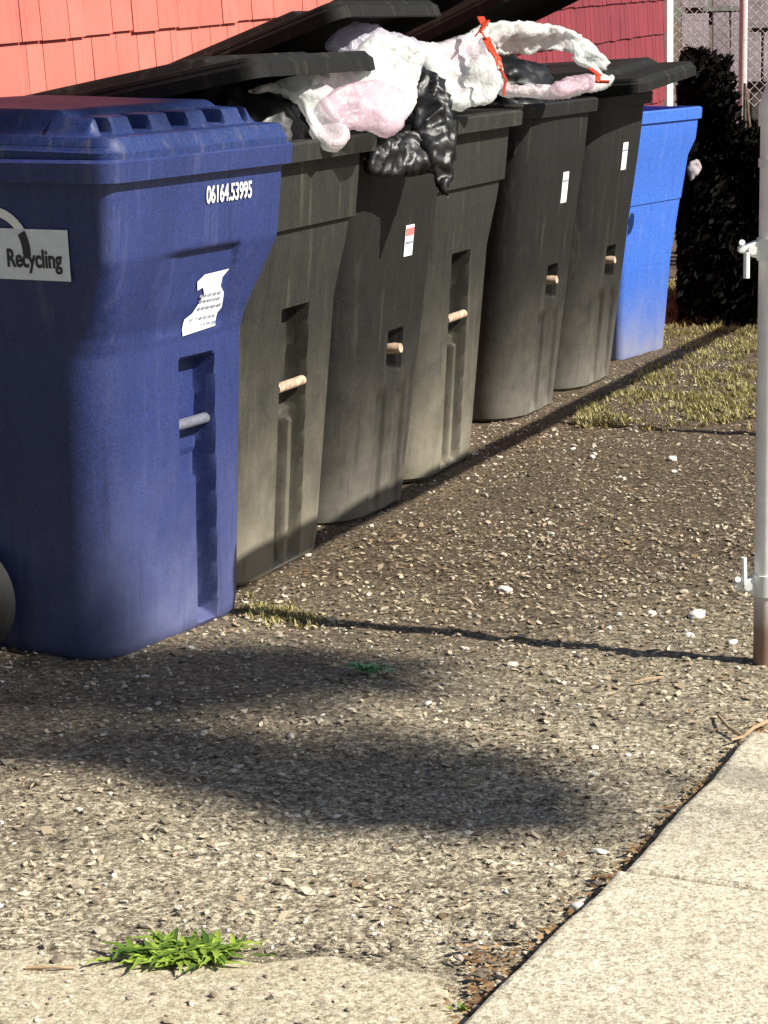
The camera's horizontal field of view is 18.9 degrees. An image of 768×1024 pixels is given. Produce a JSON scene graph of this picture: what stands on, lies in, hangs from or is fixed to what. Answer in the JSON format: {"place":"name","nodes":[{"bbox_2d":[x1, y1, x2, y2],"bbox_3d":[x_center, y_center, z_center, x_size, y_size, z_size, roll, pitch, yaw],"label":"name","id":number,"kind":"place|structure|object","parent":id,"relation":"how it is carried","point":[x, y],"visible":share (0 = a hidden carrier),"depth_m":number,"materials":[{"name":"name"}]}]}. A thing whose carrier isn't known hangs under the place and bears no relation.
{"place":"outdoors","nodes":[
{"label":"outdoors","id":0,"kind":"place"},
{"bbox_2d":[0,948,470,1023],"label":"forecourt","id":1,"kind":"structure","parent":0,"point":[373,1000],"depth_m":3.14,"materials":[{"name":"concrete"}]},
{"bbox_2d":[25,965,73,969],"bbox_3d":[-0.468,0.637,3.233,0.069,0.009,0.011,0,12,4],"label":"twig","id":2,"kind":"object","parent":1,"relation":"on","point":[46,967],"visible":1,"depth_m":3.23,"materials":[{"name":"brown wood"}]},
{"bbox_2d":[0,23,767,1012],"bbox_3d":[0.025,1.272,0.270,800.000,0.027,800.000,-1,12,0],"label":"ground","id":3,"kind":"structure","parent":0,"point":[466,867],"depth_m":4.38,"materials":[{"name":"stone"}]},
{"bbox_2d":[0,95,292,659],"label":"wheeled cart","id":4,"kind":"object","parent":3,"relation":"on","point":[137,237],"visible":1,"depth_m":4.79,"materials":[{"name":"blue plastic"}]},
{"bbox_2d":[0,0,332,96],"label":"house","id":5,"kind":"structure","parent":3,"relation":"on","point":[46,45],"depth_m":7.09,"materials":[{"name":"orange paint"}]},
{"bbox_2d":[85,927,278,972],"bbox_3d":[-0.283,0.619,3.268,0.271,0.015,0.176,-1,12,0],"label":"weed","id":6,"kind":"object","parent":3,"relation":"on","point":[196,949],"visible":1,"depth_m":3.27,"materials":[{"name":"green plant"}]},
{"bbox_2d":[25,51,376,585],"bbox_3d":[-0.542,-0.484,5.620,0.900,1.230,0.758,4,13,22],"label":"wheeled cart","id":7,"kind":"object","parent":3,"relation":"on","point":[285,333],"visible":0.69,"depth_m":5.45,"materials":[{"name":"grey plastic"}]},
{"bbox_2d":[165,79,308,140],"bbox_3d":[-0.390,-0.842,5.517,0.454,0.473,0.536,-1,12,0],"label":"rubbish bag","id":8,"kind":"object","parent":7,"relation":"in","point":[273,107],"visible":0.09,"depth_m":5.36,"materials":[{"name":"black"}]},
{"bbox_2d":[248,33,426,151],"bbox_3d":[-0.036,-1.026,5.615,0.206,0.268,0.740,6,14,31],"label":"rubbish bag","id":9,"kind":"object","parent":7,"relation":"on","point":[381,97],"visible":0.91,"depth_m":5.59,"materials":[{"name":"white plastic"}]},
{"bbox_2d":[240,591,328,629],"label":"grass","id":10,"kind":"structure","parent":3,"relation":"on","point":[264,608],"depth_m":5.18,"materials":[{"name":"plant"}]},
{"bbox_2d":[169,0,455,524],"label":"wheeled cart","id":11,"kind":"object","parent":3,"relation":"on","point":[378,298],"visible":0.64,"depth_m":6.04,"materials":[{"name":"black plastic"}]},
{"bbox_2d":[258,49,360,129],"bbox_3d":[-0.210,-1.016,6.138,0.526,0.421,0.517,-1,12,0],"label":"rubbish bag","id":12,"kind":"object","parent":11,"relation":"in","point":[302,117],"visible":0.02,"depth_m":5.94,"materials":[{"name":"black"}]},
{"bbox_2d":[325,21,419,51],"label":"rubbish bag","id":13,"kind":"object","parent":11,"relation":"in","point":[352,36],"visible":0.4,"depth_m":5.90,"materials":[{"name":"white plastic"}]},
{"bbox_2d":[363,130,437,177],"bbox_3d":[0.038,-0.896,5.784,0.246,0.116,0.081,-11,15,-37],"label":"rubbish bag","id":14,"kind":"object","parent":11,"relation":"on","point":[402,154],"visible":0.99,"depth_m":5.76,"materials":[{"name":"black plastic"}]},
{"bbox_2d":[411,65,456,197],"bbox_3d":[0.127,-0.976,5.912,0.119,0.329,0.237,-1,12,0],"label":"rubbish bag","id":15,"kind":"object","parent":11,"relation":"hanging from","point":[432,125],"visible":0.94,"depth_m":5.85,"materials":[{"name":"black plastic"}]},
{"bbox_2d":[331,814,340,818],"bbox_3d":[-0.080,0.511,3.877,0.010,0.008,0.018,10,17,43],"label":"stone","id":16,"kind":"object","parent":3,"relation":"on","point":[334,816],"visible":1,"depth_m":3.87,"materials":[{"name":"grey stone"}]},
{"bbox_2d":[343,661,395,674],"bbox_3d":[-0.030,0.314,4.673,0.108,0.019,0.056,3,13,20],"label":"weed","id":17,"kind":"object","parent":3,"relation":"on","point":[372,668],"visible":1,"depth_m":4.67,"materials":[{"name":"green plant"}]},
{"bbox_2d":[44,347,767,1023],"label":"leaf litter","id":18,"kind":"object","parent":3,"relation":"on","point":[490,989],"visible":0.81,"depth_m":3.41,"materials":[{"name":"brown plant"}]},
{"bbox_2d":[331,0,522,481],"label":"wheeled cart","id":19,"kind":"object","parent":3,"relation":"on","point":[439,431],"visible":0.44,"depth_m":6.68,"materials":[{"name":"grey plastic"}]},
{"bbox_2d":[419,16,507,111],"bbox_3d":[0.242,-1.222,6.301,0.225,0.253,0.440,7,14,33],"label":"rubbish bag","id":20,"kind":"object","parent":19,"relation":"on","point":[468,67],"visible":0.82,"depth_m":6.33,"materials":[{"name":"white plastic"}]},
{"bbox_2d":[423,701,431,705],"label":"stone","id":21,"kind":"object","parent":3,"relation":"on","point":[427,703],"visible":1,"depth_m":4.46,"materials":[{"name":"white stone"}]},
{"bbox_2d":[446,1001,467,1011],"bbox_3d":[0.097,0.658,3.073,0.029,0.012,0.014,2,12,13],"label":"weed","id":22,"kind":"object","parent":3,"relation":"on","point":[461,1006],"visible":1,"depth_m":3.07,"materials":[{"name":"green plant"}]},
{"bbox_2d":[404,0,598,421],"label":"wheeled cart","id":23,"kind":"object","parent":3,"relation":"on","point":[528,248],"visible":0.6,"depth_m":7.53,"materials":[{"name":"black plastic"}]},
{"bbox_2d":[490,53,558,103],"bbox_3d":[0.318,-1.369,7.653,0.539,0.358,0.518,-1,12,0],"label":"rubbish bag","id":24,"kind":"object","parent":23,"relation":"in","point":[518,71],"visible":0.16,"depth_m":7.49,"materials":[{"name":"black plastic"}]},
{"bbox_2d":[487,20,614,99],"bbox_3d":[0.498,-1.370,6.989,0.406,0.234,0.462,-1,12,0],"label":"rubbish bag","id":25,"kind":"object","parent":23,"relation":"on","point":[520,37],"visible":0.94,"depth_m":6.97,"materials":[{"name":"white plastic"}]},
{"bbox_2d":[495,585,512,592],"bbox_3d":[0.279,0.180,5.353,0.038,0.019,0.025,6,14,31],"label":"stone","id":26,"kind":"object","parent":3,"relation":"on","point":[502,588],"visible":1,"depth_m":5.34,"materials":[{"name":"white stone"}]},
{"bbox_2d":[568,902,584,911],"bbox_3d":[0.288,0.588,3.437,0.030,0.016,0.022,7,14,33],"label":"stone","id":27,"kind":"object","parent":3,"relation":"on","point":[577,906],"visible":0.76,"depth_m":3.43,"materials":[{"name":"white stone"}]},
{"bbox_2d":[514,0,672,105],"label":"shed","id":28,"kind":"structure","parent":3,"relation":"on","point":[616,29],"depth_m":13.08,"materials":[{"name":"paint"}]},
{"bbox_2d":[541,57,695,390],"bbox_3d":[0.535,-1.045,8.345,1.045,1.153,0.714,4,13,24],"label":"wheeled cart","id":29,"kind":"object","parent":3,"relation":"on","point":[613,132],"visible":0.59,"depth_m":8.13,"materials":[{"name":"black plastic"}]},
{"bbox_2d":[634,676,663,682],"bbox_3d":[0.526,0.331,4.580,0.070,0.009,0.010,-7,14,-27],"label":"twig","id":30,"kind":"object","parent":3,"relation":"on","point":[641,680],"visible":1,"depth_m":4.57,"materials":[{"name":"brown wood"}]},
{"bbox_2d":[646,610,656,614],"bbox_3d":[0.599,0.226,5.170,0.024,0.013,0.023,6,14,29],"label":"stone","id":31,"kind":"object","parent":3,"relation":"on","point":[650,612],"visible":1,"depth_m":5.16,"materials":[{"name":"white stone"}]},
{"bbox_2d":[611,106,701,359],"bbox_3d":[0.861,-1.098,9.057,0.560,0.948,0.670,7,14,32],"label":"recycling bin","id":32,"kind":"object","parent":3,"relation":"on","point":[667,136],"visible":0.27,"depth_m":8.93,"materials":[{"name":"blue plastic"}]},
{"bbox_2d":[570,278,757,432],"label":"grass","id":33,"kind":"structure","parent":3,"relation":"on","point":[727,377],"depth_m":8.21,"materials":[{"name":"plant"}]},
{"bbox_2d":[667,456,676,460],"bbox_3d":[0.859,-0.158,6.895,0.029,0.020,0.034,-4,12,-14],"label":"stone","id":34,"kind":"object","parent":3,"relation":"on","point":[670,458],"visible":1,"depth_m":6.88,"materials":[{"name":"white stone"}]},
{"bbox_2d":[683,632,694,637],"bbox_3d":[0.655,0.265,4.969,0.025,0.014,0.016,-4,12,-12],"label":"stone","id":35,"kind":"object","parent":3,"relation":"on","point":[689,634],"visible":1,"depth_m":4.96,"materials":[{"name":"white stone"}]},
{"bbox_2d":[687,609,705,618],"bbox_3d":[0.695,0.227,5.130,0.036,0.022,0.050,11,17,44],"label":"stone","id":36,"kind":"object","parent":3,"relation":"on","point":[697,614],"visible":1,"depth_m":5.12,"materials":[{"name":"white stone"}]},
{"bbox_2d":[674,44,759,326],"bbox_3d":[1.504,-1.468,10.242,0.436,1.193,1.318,0,12,7],"label":"hedge","id":37,"kind":"object","parent":3,"relation":"on","point":[717,220],"visible":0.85,"depth_m":9.75,"materials":[{"name":"green plant"}]},
{"bbox_2d":[687,159,701,180],"bbox_3d":[1.160,-1.278,8.637,0.060,0.081,0.032,-10,15,-35],"label":"paper scrap","id":38,"kind":"object","parent":37,"relation":"in","point":[694,167],"visible":1,"depth_m":8.63,"materials":[{"name":"white paper"}]},
{"bbox_2d":[673,0,767,122],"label":"chain link fence","id":39,"kind":"object","parent":3,"relation":"on","point":[743,27],"visible":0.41,"depth_m":11.35,"materials":[{"name":"metal"}]},
{"bbox_2d":[681,0,767,123],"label":"board fence","id":40,"kind":"object","parent":3,"relation":"on","point":[719,34],"visible":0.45,"depth_m":11.95,"materials":[{"name":"wood"}]},
{"bbox_2d":[727,639,737,644],"bbox_3d":[0.738,0.275,4.891,0.028,0.012,0.017,-10,15,-35],"label":"stone","id":41,"kind":"object","parent":3,"relation":"on","point":[732,641],"visible":1,"depth_m":4.88,"materials":[{"name":"white stone"}]},
{"bbox_2d":[717,714,767,740],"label":"twig","id":42,"kind":"object","parent":3,"relation":"on","point":[738,733],"visible":1,"depth_m":4.24,"materials":[{"name":"brown wood"}]},
{"bbox_2d":[733,83,767,666],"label":"gate post","id":43,"kind":"object","parent":3,"relation":"on","point":[755,584],"visible":0.97,"depth_m":4.61,"materials":[{"name":"metal"}]},
{"bbox_2d":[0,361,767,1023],"bbox_3d":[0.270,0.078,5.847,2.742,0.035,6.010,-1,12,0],"label":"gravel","id":44,"kind":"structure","parent":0,"point":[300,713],"depth_m":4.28,"materials":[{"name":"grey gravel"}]},
{"bbox_2d":[464,871,767,1023],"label":"pavement","id":45,"kind":"structure","parent":0,"point":[622,947],"depth_m":3.15,"materials":[{"name":"concrete"}]},
{"bbox_2d":[626,732,767,891],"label":"pavement","id":46,"kind":"structure","parent":0,"point":[714,831],"depth_m":3.65,"materials":[{"name":"concrete"}]}
]}

